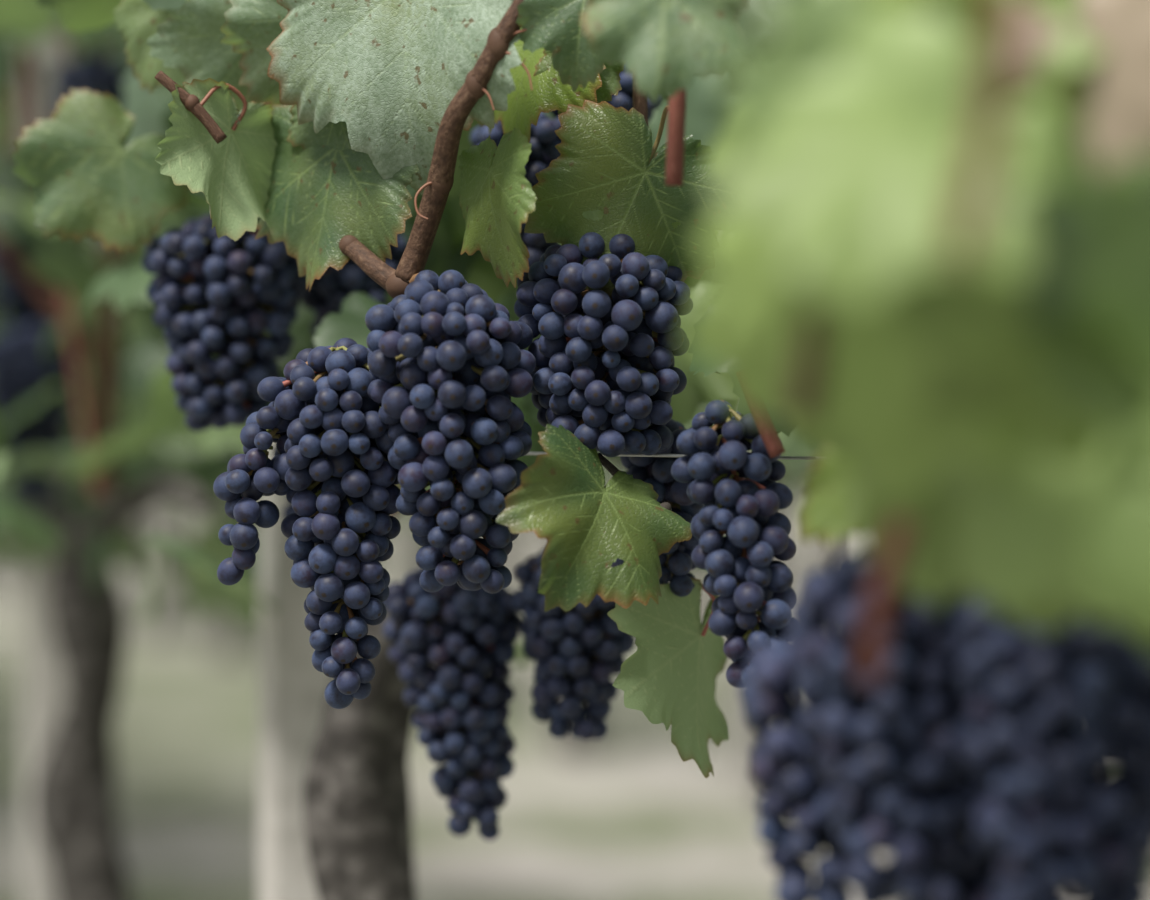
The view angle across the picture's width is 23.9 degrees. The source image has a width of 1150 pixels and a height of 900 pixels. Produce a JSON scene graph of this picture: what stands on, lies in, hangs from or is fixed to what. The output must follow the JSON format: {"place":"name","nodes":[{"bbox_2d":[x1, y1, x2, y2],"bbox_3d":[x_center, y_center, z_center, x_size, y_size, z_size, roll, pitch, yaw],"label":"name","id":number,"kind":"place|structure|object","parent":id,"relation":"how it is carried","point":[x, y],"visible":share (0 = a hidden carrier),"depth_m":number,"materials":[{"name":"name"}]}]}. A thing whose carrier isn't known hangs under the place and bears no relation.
{"place":"outdoors","nodes":[
{"label":"outdoors","id":0,"kind":"place"},
{"bbox_2d":[0,464,1149,899],"bbox_3d":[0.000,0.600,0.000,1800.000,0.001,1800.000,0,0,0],"label":"ground","id":1,"kind":"structure","parent":0,"point":[634,808],"depth_m":4.67,"materials":[{"name":"beige soil"}]},
{"bbox_2d":[24,32,966,899],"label":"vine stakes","id":2,"kind":"object","parent":1,"relation":"on","point":[294,682],"visible":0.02,"depth_m":1.92,"materials":[{"name":"brown wood"}]},
{"bbox_2d":[18,43,817,459],"bbox_3d":[-2.369,-0.172,7.198,0.109,0.358,15.200,0,0,-22],"label":"trellis wire","id":3,"kind":"object","parent":2,"relation":"attached to","point":[528,453],"visible":0.21,"depth_m":1.31,"materials":[{"name":"grey metal"}]},
{"bbox_2d":[0,0,1105,899],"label":"vine","id":4,"kind":"object","parent":1,"relation":"on","point":[321,154],"depth_m":1.30,"materials":[{"name":"green plant"}]},
{"bbox_2d":[0,54,131,505],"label":"grapes","id":5,"kind":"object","parent":4,"relation":"attached to","point":[23,342],"depth_m":2.38,"materials":[{"name":"blue food"}]},
{"bbox_2d":[0,0,823,665],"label":"vine leaves","id":6,"kind":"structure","parent":4,"relation":"attached to","point":[152,414],"depth_m":2.34,"materials":[{"name":"green plant"}]},
{"bbox_2d":[0,0,1023,681],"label":"vine canes","id":7,"kind":"object","parent":4,"relation":"attached to","point":[986,136],"visible":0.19,"depth_m":1.23,"materials":[{"name":"brown plant"}]},
{"bbox_2d":[173,29,765,779],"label":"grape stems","id":8,"kind":"object","parent":7,"relation":"hanging from","point":[457,485],"visible":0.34,"depth_m":1.27,"materials":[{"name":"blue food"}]},
{"bbox_2d":[37,0,1149,640],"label":"grape leaves","id":9,"kind":"object","parent":4,"relation":"attached to","point":[985,420],"visible":0.56,"depth_m":0.72,"materials":[{"name":"green plant"}]},
{"bbox_2d":[598,453,670,510],"bbox_3d":[0.027,0.019,1.264,0.036,0.036,0.008,0,0,0],"label":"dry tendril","id":10,"kind":"object","parent":4,"relation":"attached to","point":[610,467],"visible":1,"depth_m":1.26},
{"bbox_2d":[142,64,1149,899],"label":"grapes","id":11,"kind":"object","parent":4,"relation":"attached to","point":[996,736],"visible":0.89,"depth_m":1.24,"materials":[{"name":"blue food"}]}
]}

